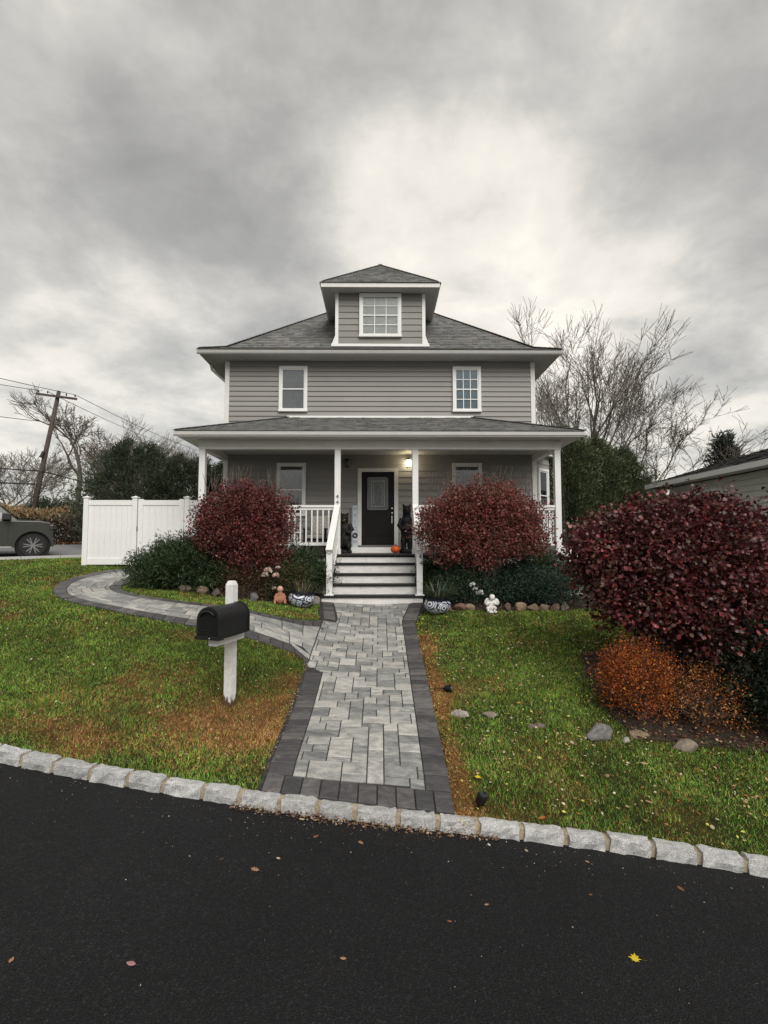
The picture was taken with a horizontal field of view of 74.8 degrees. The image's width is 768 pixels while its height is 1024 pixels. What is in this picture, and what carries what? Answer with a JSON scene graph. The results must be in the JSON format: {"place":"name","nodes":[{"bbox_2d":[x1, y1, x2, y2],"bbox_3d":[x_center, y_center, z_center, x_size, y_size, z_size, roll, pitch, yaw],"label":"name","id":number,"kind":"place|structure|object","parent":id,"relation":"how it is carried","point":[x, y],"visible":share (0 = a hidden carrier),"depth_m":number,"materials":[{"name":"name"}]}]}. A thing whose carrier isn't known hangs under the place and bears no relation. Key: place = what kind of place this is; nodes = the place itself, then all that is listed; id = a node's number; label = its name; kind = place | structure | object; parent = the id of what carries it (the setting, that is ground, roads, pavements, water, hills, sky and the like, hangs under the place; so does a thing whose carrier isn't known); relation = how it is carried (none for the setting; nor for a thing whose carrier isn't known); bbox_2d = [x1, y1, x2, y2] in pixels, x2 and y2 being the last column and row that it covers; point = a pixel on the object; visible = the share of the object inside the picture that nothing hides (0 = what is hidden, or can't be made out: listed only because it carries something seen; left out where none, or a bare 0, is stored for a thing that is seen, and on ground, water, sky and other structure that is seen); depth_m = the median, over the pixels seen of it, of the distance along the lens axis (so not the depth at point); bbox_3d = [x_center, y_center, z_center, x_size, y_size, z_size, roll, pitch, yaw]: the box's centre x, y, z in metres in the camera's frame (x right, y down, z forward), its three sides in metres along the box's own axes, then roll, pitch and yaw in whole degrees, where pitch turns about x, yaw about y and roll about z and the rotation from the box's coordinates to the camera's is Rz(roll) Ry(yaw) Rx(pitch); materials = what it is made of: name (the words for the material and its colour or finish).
{"place":"outdoors","nodes":[
{"label":"outdoors","id":0,"kind":"place"},
{"bbox_2d":[0,545,81,556],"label":"street","id":1,"kind":"structure","parent":0,"point":[57,550],"depth_m":17.53,"materials":[{"name":"asphalt"}]},
{"bbox_2d":[0,505,54,555],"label":"parked car","id":2,"kind":"object","parent":1,"relation":"on","point":[28,537],"visible":0.99,"depth_m":15.14,"materials":[{"name":"grey paint"}]},
{"bbox_2d":[0,555,81,559],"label":"street kerb","id":3,"kind":"structure","parent":1,"relation":"on","point":[38,557],"depth_m":15.10,"materials":[{"name":"paint"}]},
{"bbox_2d":[51,568,321,669],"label":"side path","id":4,"kind":"structure","parent":0,"point":[101,591],"depth_m":8.66,"materials":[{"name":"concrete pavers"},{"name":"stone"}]},
{"bbox_2d":[0,763,767,1023],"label":"road","id":5,"kind":"structure","parent":0,"point":[83,921],"depth_m":3.17,"materials":[{"name":"asphalt"}]},
{"bbox_2d":[127,961,135,965],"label":"fallen leaf","id":6,"kind":"object","parent":5,"relation":"on","point":[130,963],"visible":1,"depth_m":2.70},
{"bbox_2d":[0,743,767,877],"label":"kerb","id":7,"kind":"structure","parent":5,"relation":"on","point":[645,847],"depth_m":4.32,"materials":[{"name":"stone"}]},
{"bbox_2d":[628,953,646,961],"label":"fallen leaf","id":8,"kind":"object","parent":5,"relation":"on","point":[634,957],"visible":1,"depth_m":3.09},
{"bbox_2d":[0,543,767,855],"bbox_3d":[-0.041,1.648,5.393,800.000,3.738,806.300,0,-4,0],"label":"lawn","id":9,"kind":"structure","parent":0,"point":[469,791],"depth_m":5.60,"materials":[{"name":"plant"}]},
{"bbox_2d":[0,452,56,504],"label":"bare tree","id":10,"kind":"object","parent":9,"relation":"on","point":[28,476],"visible":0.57,"depth_m":32.35,"materials":[{"name":"grey plant"}]},
{"bbox_2d":[0,450,72,506],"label":"bare tree","id":11,"kind":"object","parent":9,"relation":"on","point":[17,489],"visible":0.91,"depth_m":29.52,"materials":[{"name":"grey plant"}]},
{"bbox_2d":[2,503,82,544],"bbox_3d":[-12.667,0.764,24.144,24.405,2.277,2.015,3,-5,-43],"label":"brown hedge","id":12,"kind":"object","parent":9,"relation":"on","point":[26,512],"visible":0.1,"depth_m":21.98,"materials":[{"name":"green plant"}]},
{"bbox_2d":[8,492,80,541],"bbox_3d":[-17.608,0.511,26.925,6.058,3.155,3.967,0,-4,0],"label":"yew shrub","id":13,"kind":"object","parent":9,"relation":"on","point":[43,503],"visible":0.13,"depth_m":26.32,"materials":[{"name":"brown plant"}]},
{"bbox_2d":[3,440,87,502],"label":"bare tree","id":14,"kind":"object","parent":9,"relation":"on","point":[58,472],"visible":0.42,"depth_m":38.81,"materials":[{"name":"grey plant"}]},
{"bbox_2d":[31,390,76,518],"bbox_3d":[-15.986,-1.795,23.966,2.433,8.190,0.394,0,-4,0],"label":"utility pole","id":15,"kind":"object","parent":9,"relation":"on","point":[45,451],"visible":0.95,"depth_m":24.06,"materials":[{"name":"brown wood"}]},
{"bbox_2d":[0,482,36,484],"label":"power line","id":16,"kind":"object","parent":15,"relation":"attached to","point":[18,483],"visible":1,"depth_m":22.99,"materials":[{"name":"metal"}]},
{"bbox_2d":[0,468,38,471],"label":"power line","id":17,"kind":"object","parent":15,"relation":"attached to","point":[19,469],"visible":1,"depth_m":22.98,"materials":[{"name":"metal"}]},
{"bbox_2d":[0,378,74,394],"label":"power line","id":18,"kind":"object","parent":15,"relation":"attached to","point":[36,386],"visible":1,"depth_m":22.19,"materials":[{"name":"metal"}]},
{"bbox_2d":[41,471,130,492],"bbox_3d":[-18.384,-1.541,42.967,0.057,1.652,38.349,0,-4,-6],"label":"power line","id":19,"kind":"object","parent":15,"relation":"attached to","point":[62,476],"visible":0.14,"depth_m":25.44,"materials":[{"name":"metal"}]},
{"bbox_2d":[49,392,209,456],"bbox_3d":[-18.820,-6.320,43.265,0.027,3.450,38.469,0,-4,-8],"label":"power line","id":20,"kind":"object","parent":15,"relation":"attached to","point":[110,421],"visible":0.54,"depth_m":31.03,"materials":[{"name":"metal"}]},
{"bbox_2d":[76,395,207,453],"bbox_3d":[-17.161,-6.194,43.270,0.027,3.500,38.387,0,-4,-7],"label":"power line","id":21,"kind":"object","parent":15,"relation":"attached to","point":[128,421],"visible":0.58,"depth_m":30.41,"materials":[{"name":"metal"}]},
{"bbox_2d":[7,382,124,537],"bbox_3d":[-17.398,-2.219,28.718,3.659,9.459,7.413,-3,-5,40],"label":"bare tree","id":22,"kind":"object","parent":9,"relation":"on","point":[70,434],"visible":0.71,"depth_m":28.22,"materials":[{"name":"brown plant"}]},
{"bbox_2d":[65,433,133,498],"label":"bare tree","id":23,"kind":"object","parent":9,"relation":"on","point":[93,459],"visible":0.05,"depth_m":35.18,"materials":[{"name":"grey plant"}]},
{"bbox_2d":[61,411,158,480],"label":"bare tree","id":24,"kind":"object","parent":9,"relation":"on","point":[92,441],"visible":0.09,"depth_m":38.33,"materials":[{"name":"grey plant"}]},
{"bbox_2d":[50,436,196,544],"bbox_3d":[-10.046,-0.597,20.606,5.611,4.942,4.943,0,-4,0],"label":"arborvitae","id":25,"kind":"object","parent":9,"relation":"on","point":[119,452],"visible":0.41,"depth_m":19.55,"materials":[{"name":"green plant"}]},
{"bbox_2d":[81,496,219,564],"bbox_3d":[-6.287,0.610,13.541,3.658,2.100,0.168,0,-4,0],"label":"vinyl fence","id":26,"kind":"object","parent":9,"relation":"on","point":[109,534],"visible":0.53,"depth_m":13.52,"materials":[{"name":"plastic"}]},
{"bbox_2d":[136,499,183,558],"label":"vinyl gate","id":27,"kind":"structure","parent":26,"relation":"attached to","point":[163,516],"depth_m":13.55,"materials":[{"name":"white plastic"}]},
{"bbox_2d":[93,428,211,494],"bbox_3d":[-15.023,-1.357,32.358,6.932,8.150,6.594,3,-5,-41],"label":"bare tree","id":28,"kind":"object","parent":9,"relation":"on","point":[161,451],"visible":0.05,"depth_m":31.96,"materials":[{"name":"grey plant"}]},
{"bbox_2d":[121,431,194,491],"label":"bare tree","id":29,"kind":"object","parent":9,"relation":"on","point":[162,445],"visible":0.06,"depth_m":32.88,"materials":[{"name":"grey plant"}]},
{"bbox_2d":[137,452,221,499],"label":"arborvitae","id":30,"kind":"object","parent":9,"relation":"on","point":[188,471],"visible":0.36,"depth_m":19.41,"materials":[{"name":"green plant"}]},
{"bbox_2d":[179,585,190,592],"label":"edging stone","id":31,"kind":"object","parent":9,"relation":"on","point":[182,589],"visible":0.76,"depth_m":10.11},
{"bbox_2d":[196,586,208,594],"bbox_3d":[-3.688,1.611,10.168,0.267,0.226,0.171,7,-3,0],"label":"edging stone","id":32,"kind":"object","parent":9,"relation":"on","point":[203,590],"visible":0.75,"depth_m":10.12,"materials":[{"name":"stone"}]},
{"bbox_2d":[190,461,222,498],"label":"arborvitae","id":33,"kind":"object","parent":9,"relation":"on","point":[219,466],"visible":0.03,"depth_m":20.67,"materials":[{"name":"green plant"}]},
{"bbox_2d":[212,588,221,596],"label":"edging stone","id":34,"kind":"object","parent":9,"relation":"on","point":[216,592],"visible":0.87,"depth_m":10.09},
{"bbox_2d":[194,580,249,707],"bbox_3d":[-1.880,1.626,5.907,0.347,1.575,0.747,-1,-4,16],"label":"mailbox","id":35,"kind":"object","parent":9,"relation":"on","point":[227,623],"visible":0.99,"depth_m":5.94,"materials":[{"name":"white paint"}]},
{"bbox_2d":[196,607,221,636],"bbox_3d":[-1.965,1.229,5.606,0.310,0.332,0.076,-1,-4,17],"label":"mailbox door","id":36,"kind":"structure","parent":35,"relation":"in","point":[209,620],"depth_m":5.60,"materials":[{"name":"black plastic"}]},
{"bbox_2d":[145,581,321,603],"bbox_3d":[-3.380,1.744,11.940,4.140,0.672,3.780,0,-4,0],"label":"flower bed","id":37,"kind":"object","parent":9,"relation":"on","point":[264,600],"visible":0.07,"depth_m":10.48,"materials":[{"name":"soil"}]},
{"bbox_2d":[108,527,238,592],"bbox_3d":[-4.400,1.006,10.901,2.914,1.422,2.166,0,-4,0],"label":"juniper","id":38,"kind":"object","parent":37,"relation":"on","point":[172,562],"visible":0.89,"depth_m":10.36,"materials":[{"name":"green plant"}]},
{"bbox_2d":[180,464,301,595],"bbox_3d":[-3.042,0.375,10.880,2.581,2.854,2.099,0,-4,0],"label":"smoke bush","id":39,"kind":"object","parent":37,"relation":"on","point":[249,520],"visible":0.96,"depth_m":10.47,"materials":[{"name":"red plant"}]},
{"bbox_2d":[207,553,286,599],"bbox_3d":[-2.852,1.306,10.509,1.637,1.046,1.202,1,-4,-17],"label":"dry perennial","id":40,"kind":"object","parent":37,"relation":"on","point":[249,580],"visible":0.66,"depth_m":10.36,"materials":[{"name":"green plant"}]},
{"bbox_2d":[261,566,279,600],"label":"rose","id":41,"kind":"object","parent":37,"relation":"on","point":[274,575],"visible":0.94,"depth_m":10.27,"materials":[{"name":"pink plant"}]},
{"bbox_2d":[252,553,318,600],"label":"green shrub","id":42,"kind":"object","parent":37,"relation":"on","point":[286,581],"visible":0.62,"depth_m":10.52,"materials":[{"name":"green plant"}]},
{"bbox_2d":[261,533,342,595],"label":"juniper","id":43,"kind":"object","parent":37,"relation":"on","point":[320,572],"visible":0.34,"depth_m":11.08,"materials":[{"name":"green plant"}]},
{"bbox_2d":[250,592,258,600],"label":"edging stone","id":44,"kind":"object","parent":9,"relation":"on","point":[254,596],"visible":0.75,"depth_m":10.08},
{"bbox_2d":[274,586,285,603],"bbox_3d":[-2.103,1.683,10.158,0.254,0.371,0.208,1,-4,-10],"label":"garden figurine","id":45,"kind":"object","parent":9,"relation":"on","point":[279,597],"visible":1,"depth_m":10.12,"materials":[{"name":"ceramic"}]},
{"bbox_2d":[288,578,317,607],"bbox_3d":[-1.707,1.617,10.227,0.791,0.606,0.706,8,-2,-23],"label":"planter","id":46,"kind":"object","parent":9,"relation":"on","point":[300,598],"visible":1,"depth_m":10.02,"materials":[{"name":"multicoloured ceramic"}]},
{"bbox_2d":[313,596,319,604],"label":"edging stone","id":47,"kind":"object","parent":9,"relation":"on","point":[316,599],"visible":0.56,"depth_m":10.58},
{"bbox_2d":[257,601,454,814],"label":"walkway","id":48,"kind":"structure","parent":9,"relation":"on","point":[361,727],"depth_m":5.75,"materials":[{"name":"stone"}]},
{"bbox_2d":[173,264,586,604],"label":"house","id":49,"kind":"structure","parent":9,"relation":"on","point":[377,376],"depth_m":14.08,"materials":[{"name":"beige plastic"}]},
{"bbox_2d":[276,463,305,515],"bbox_3d":[-2.590,-0.630,13.991,0.834,1.490,0.075,0,-4,0],"label":"window","id":50,"kind":"structure","parent":49,"relation":"in","point":[297,471],"depth_m":14.02,"materials":[{"name":"white plastic"}]},
{"bbox_2d":[278,366,307,411],"bbox_3d":[-2.565,-3.479,14.168,0.824,1.300,0.075,0,-4,0],"label":"window","id":51,"kind":"structure","parent":49,"relation":"in","point":[297,408],"depth_m":14.18,"materials":[{"name":"white plastic"}]},
{"bbox_2d":[303,516,331,553],"bbox_3d":[-1.720,0.584,13.122,0.640,1.000,0.590,-1,-4,12],"label":"porch chair","id":52,"kind":"object","parent":49,"relation":"on","point":[314,538],"visible":0.42,"depth_m":13.27,"materials":[{"name":"white plastic"}]},
{"bbox_2d":[344,459,348,466],"bbox_3d":[-1.034,-1.382,13.992,0.150,0.251,0.185,0,-4,0],"label":"wall lamp","id":53,"kind":"object","parent":49,"relation":"attached to","point":[346,462],"visible":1,"depth_m":13.92,"materials":[{"name":"black plastic"}]},
{"bbox_2d":[341,513,353,553],"bbox_3d":[-1.052,0.552,13.253,0.530,1.078,0.472,0,-4,4],"label":"bear statue","id":54,"kind":"object","parent":49,"relation":"on","point":[347,529],"visible":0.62,"depth_m":13.17,"materials":[{"name":"brown wood"}]},
{"bbox_2d":[351,506,357,546],"bbox_3d":[-0.803,0.467,13.739,0.180,1.320,0.060,0,-13,0],"label":"welcome sign","id":55,"kind":"object","parent":49,"relation":"on","point":[354,534],"visible":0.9,"depth_m":13.75,"materials":[{"name":"wood"}]},
{"bbox_2d":[361,472,393,544],"bbox_3d":[-0.170,-0.105,13.970,0.910,2.040,0.080,0,-4,0],"label":"front door","id":56,"kind":"structure","parent":49,"relation":"in","point":[377,487],"depth_m":13.97,"materials":[{"name":"black wood"}]},
{"bbox_2d":[359,293,401,336],"bbox_3d":[-0.105,-5.630,14.348,1.224,1.275,0.075,0,-4,0],"label":"window","id":57,"kind":"structure","parent":49,"relation":"in","point":[379,313],"depth_m":14.36,"materials":[{"name":"white plastic"}]},
{"bbox_2d":[391,544,399,552],"bbox_3d":[0.298,0.952,13.169,0.244,0.236,0.247,0,-4,0],"label":"pumpkin","id":58,"kind":"object","parent":49,"relation":"on","point":[395,549],"visible":1,"depth_m":13.08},
{"bbox_2d":[397,504,411,553],"bbox_3d":[0.601,0.439,13.248,0.530,1.304,0.422,0,-4,-4],"label":"bear statue","id":59,"kind":"object","parent":49,"relation":"on","point":[405,521],"visible":0.85,"depth_m":13.15,"materials":[{"name":"black wood"}]},
{"bbox_2d":[406,458,410,466],"bbox_3d":[0.686,-1.381,14.005,0.150,0.251,0.185,0,-4,0],"label":"wall lamp","id":60,"kind":"object","parent":49,"relation":"attached to","point":[408,462],"visible":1,"depth_m":13.94,"materials":[{"name":"glass"}]},
{"bbox_2d":[452,366,481,411],"bbox_3d":[2.345,-3.477,14.205,0.824,1.300,0.075,0,-4,0],"label":"window","id":61,"kind":"structure","parent":49,"relation":"in","point":[476,381],"depth_m":14.22,"materials":[{"name":"white plastic"}]},
{"bbox_2d":[452,463,481,494],"bbox_3d":[2.330,-0.628,14.028,0.854,1.490,0.075,0,-4,0],"label":"window","id":62,"kind":"structure","parent":49,"relation":"in","point":[460,469],"depth_m":14.07,"materials":[{"name":"glass"}]},
{"bbox_2d":[537,468,549,504],"bbox_3d":[4.618,-0.478,14.497,0.075,1.550,0.624,-3,-5,44],"label":"window","id":63,"kind":"structure","parent":49,"relation":"in","point":[542,474],"depth_m":14.51,"materials":[{"name":"white plastic"}]},
{"bbox_2d":[1,539,767,1003],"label":"leaf litter","id":64,"kind":"object","parent":9,"relation":"on","point":[395,827],"visible":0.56,"depth_m":5.71,"materials":[{"name":"plant"}]},
{"bbox_2d":[419,579,459,613],"bbox_3d":[1.110,1.638,9.964,1.042,0.737,0.984,-1,-4,21],"label":"planter","id":65,"kind":"object","parent":9,"relation":"on","point":[436,602],"visible":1,"depth_m":9.77,"materials":[{"name":"multicoloured ceramic"}]},
{"bbox_2d":[429,685,453,691],"bbox_3d":[0.754,2.340,6.665,0.352,0.089,0.090,-9,-12,28],"label":"garden light","id":66,"kind":"object","parent":9,"relation":"on","point":[448,688],"visible":1,"depth_m":6.59,"materials":[{"name":"black plastic"}]},
{"bbox_2d":[450,709,468,717],"bbox_3d":[0.905,2.426,6.010,0.231,0.121,0.087,-10,-11,19],"label":"garden stone","id":67,"kind":"object","parent":9,"relation":"on","point":[460,713],"visible":0.89,"depth_m":5.97,"materials":[{"name":"stone"}]},
{"bbox_2d":[454,603,465,610],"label":"edging stone","id":68,"kind":"object","parent":9,"relation":"on","point":[459,606],"visible":0.9,"depth_m":10.01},
{"bbox_2d":[465,603,474,610],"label":"edging stone","id":69,"kind":"object","parent":9,"relation":"on","point":[471,607],"visible":0.88,"depth_m":10.01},
{"bbox_2d":[475,791,487,809],"bbox_3d":[0.838,2.665,4.513,0.090,0.352,0.089,10,18,-20],"label":"garden light","id":70,"kind":"object","parent":9,"relation":"on","point":[481,798],"visible":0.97,"depth_m":4.45,"materials":[{"name":"black plastic"}]},
{"bbox_2d":[482,711,497,717],"bbox_3d":[1.273,2.439,6.021,0.192,0.076,0.101,-3,4,17],"label":"garden stone","id":71,"kind":"object","parent":9,"relation":"on","point":[489,714],"visible":0.97,"depth_m":6.00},
{"bbox_2d":[484,594,498,612],"bbox_3d":[2.123,1.804,9.896,0.290,0.358,0.226,-1,-4,15],"label":"cherub statue","id":72,"kind":"object","parent":9,"relation":"on","point":[492,602],"visible":0.98,"depth_m":9.86,"materials":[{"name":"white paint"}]},
{"bbox_2d":[503,602,510,610],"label":"edging stone","id":73,"kind":"object","parent":9,"relation":"on","point":[507,606],"visible":0.86,"depth_m":10.05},
{"bbox_2d":[423,593,604,610],"bbox_3d":[3.069,2.092,12.077,4.500,0.164,4.200,0,-4,0],"label":"flower bed","id":74,"kind":"object","parent":9,"relation":"on","point":[478,607],"visible":0.12,"depth_m":10.76,"materials":[{"name":"soil"}]},
{"bbox_2d":[411,548,463,600],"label":"juniper","id":75,"kind":"object","parent":74,"relation":"on","point":[427,570],"visible":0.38,"depth_m":11.23,"materials":[{"name":"green plant"}]},
{"bbox_2d":[428,558,499,606],"bbox_3d":[1.659,1.440,10.637,1.594,1.100,1.302,0,-4,0],"label":"shrub","id":76,"kind":"object","parent":74,"relation":"on","point":[463,583],"visible":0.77,"depth_m":10.45,"materials":[{"name":"green plant"}]},
{"bbox_2d":[469,582,483,606],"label":"rose","id":77,"kind":"object","parent":74,"relation":"on","point":[472,584],"visible":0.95,"depth_m":10.14,"materials":[{"name":"white plant"}]},
{"bbox_2d":[403,464,558,604],"bbox_3d":[2.027,0.457,10.707,3.228,3.009,2.293,0,-4,0],"label":"smoke bush","id":78,"kind":"object","parent":74,"relation":"on","point":[471,525],"visible":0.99,"depth_m":10.41,"materials":[{"name":"red plant"}]},
{"bbox_2d":[474,560,590,608],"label":"juniper","id":79,"kind":"object","parent":74,"relation":"on","point":[525,585],"visible":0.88,"depth_m":10.43,"materials":[{"name":"green plant"}]},
{"bbox_2d":[486,541,590,599],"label":"juniper","id":80,"kind":"object","parent":74,"relation":"on","point":[547,558],"visible":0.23,"depth_m":11.23,"materials":[{"name":"green plant"}]},
{"bbox_2d":[515,602,526,610],"bbox_3d":[2.762,1.928,10.113,0.226,0.229,0.130,1,-4,-17],"label":"edging stone","id":81,"kind":"object","parent":9,"relation":"on","point":[520,606],"visible":0.91,"depth_m":10.07,"materials":[{"name":"stone"}]},
{"bbox_2d":[527,604,538,610],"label":"edging stone","id":82,"kind":"object","parent":9,"relation":"on","point":[532,607],"visible":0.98,"depth_m":10.10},
{"bbox_2d":[527,723,544,728],"bbox_3d":[1.760,2.512,5.851,0.235,0.096,0.113,-3,-1,-12],"label":"garden stone","id":83,"kind":"object","parent":9,"relation":"on","point":[540,725],"visible":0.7,"depth_m":5.82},
{"bbox_2d":[538,604,548,610],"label":"edging stone","id":84,"kind":"object","parent":9,"relation":"on","point":[541,607],"visible":0.82,"depth_m":10.18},
{"bbox_2d":[550,603,559,610],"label":"edging stone","id":85,"kind":"object","parent":9,"relation":"on","point":[553,607],"visible":0.89,"depth_m":10.21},
{"bbox_2d":[535,369,590,517],"bbox_3d":[9.143,-2.737,27.646,3.586,10.331,10.124,-1,-4,12],"label":"bare tree","id":86,"kind":"object","parent":9,"relation":"on","point":[555,414],"visible":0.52,"depth_m":25.41,"materials":[{"name":"grey plant"}]},
{"bbox_2d":[561,602,568,610],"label":"edging stone","id":87,"kind":"object","parent":9,"relation":"on","point":[565,607],"visible":0.86,"depth_m":10.27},
{"bbox_2d":[548,422,611,544],"bbox_3d":[6.310,-0.491,17.646,3.426,5.366,3.266,2,-4,-30],"label":"arborvitae","id":88,"kind":"object","parent":9,"relation":"on","point":[570,454],"visible":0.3,"depth_m":17.05,"materials":[{"name":"green plant"}]},
{"bbox_2d":[585,723,612,741],"bbox_3d":[2.435,2.526,5.696,0.343,0.219,0.227,-6,-3,-6],"label":"garden stone","id":89,"kind":"object","parent":9,"relation":"on","point":[597,732],"visible":0.88,"depth_m":5.65,"materials":[{"name":"stone"}]},
{"bbox_2d":[508,297,690,528],"bbox_3d":[12.620,-4.636,30.457,12.203,14.535,13.139,0,-4,0],"label":"bare tree","id":90,"kind":"object","parent":9,"relation":"on","point":[593,368],"visible":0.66,"depth_m":29.25,"materials":[{"name":"brown plant"}]},
{"bbox_2d":[560,434,639,539],"bbox_3d":[7.559,-0.335,18.238,3.690,5.128,3.235,0,-4,0],"label":"arborvitae","id":91,"kind":"object","parent":9,"relation":"on","point":[608,454],"visible":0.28,"depth_m":17.77,"materials":[{"name":"green plant"}]},
{"bbox_2d":[573,442,660,524],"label":"arborvitae","id":92,"kind":"object","parent":9,"relation":"on","point":[628,454],"visible":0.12,"depth_m":18.15,"materials":[{"name":"green plant"}]},
{"bbox_2d":[579,641,767,750],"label":"flower bed","id":93,"kind":"object","parent":9,"relation":"on","point":[631,720],"visible":0.27,"depth_m":6.07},
{"bbox_2d":[585,629,693,726],"bbox_3d":[3.155,2.000,6.263,1.271,1.078,1.130,3,-5,-38],"label":"orange shrub","id":94,"kind":"object","parent":93,"relation":"on","point":[633,685],"visible":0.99,"depth_m":6.13,"materials":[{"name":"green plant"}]},
{"bbox_2d":[629,730,649,739],"bbox_3d":[2.957,2.584,5.786,0.243,0.102,0.145,0,-2,5],"label":"garden stone","id":95,"kind":"object","parent":93,"relation":"on","point":[636,733],"visible":0.87,"depth_m":5.76,"materials":[{"name":"stone"}]},
{"bbox_2d":[550,476,767,692],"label":"smoke bush","id":96,"kind":"object","parent":93,"relation":"on","point":[686,574],"visible":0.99,"depth_m":6.55,"materials":[{"name":"red plant"}]},
{"bbox_2d":[649,653,762,734],"bbox_3d":[3.837,2.136,6.092,1.379,0.916,1.121,2,-4,-25],"label":"orange shrub","id":97,"kind":"object","parent":93,"relation":"on","point":[702,713],"visible":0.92,"depth_m":6.03,"materials":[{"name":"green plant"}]},
{"bbox_2d":[680,594,767,739],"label":"juniper","id":98,"kind":"object","parent":93,"relation":"on","point":[758,680],"visible":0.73,"depth_m":6.04,"materials":[{"name":"green plant"}]},
{"bbox_2d":[584,363,767,485],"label":"bare tree","id":99,"kind":"object","parent":9,"relation":"on","point":[682,437],"visible":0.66,"depth_m":25.30,"materials":[{"name":"brown plant"}]},
{"bbox_2d":[673,739,697,752],"bbox_3d":[3.366,2.630,5.624,0.302,0.154,0.151,-6,-4,8],"label":"garden stone","id":100,"kind":"object","parent":9,"relation":"on","point":[687,745],"visible":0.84,"depth_m":5.59,"materials":[{"name":"stone"}]},
{"bbox_2d":[645,449,767,520],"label":"neighbour house","id":101,"kind":"structure","parent":9,"relation":"on","point":[748,473],"depth_m":12.76,"materials":[{"name":"grey plastic"}]},
{"bbox_2d":[699,487,724,503],"bbox_3d":[8.868,0.012,13.592,0.080,1.260,1.000,0,-4,0],"label":"window","id":102,"kind":"structure","parent":101,"relation":"in","point":[720,489],"depth_m":13.40,"materials":[{"name":"glass"}]},
{"bbox_2d":[699,429,749,466],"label":"spruce","id":103,"kind":"object","parent":9,"relation":"on","point":[717,458],"visible":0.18,"depth_m":28.22,"materials":[{"name":"green plant"}]},
{"bbox_2d":[0,0,767,536],"label":"sky","id":104,"kind":"structure","parent":0,"point":[178,177],"materials":[{"name":"grey"}]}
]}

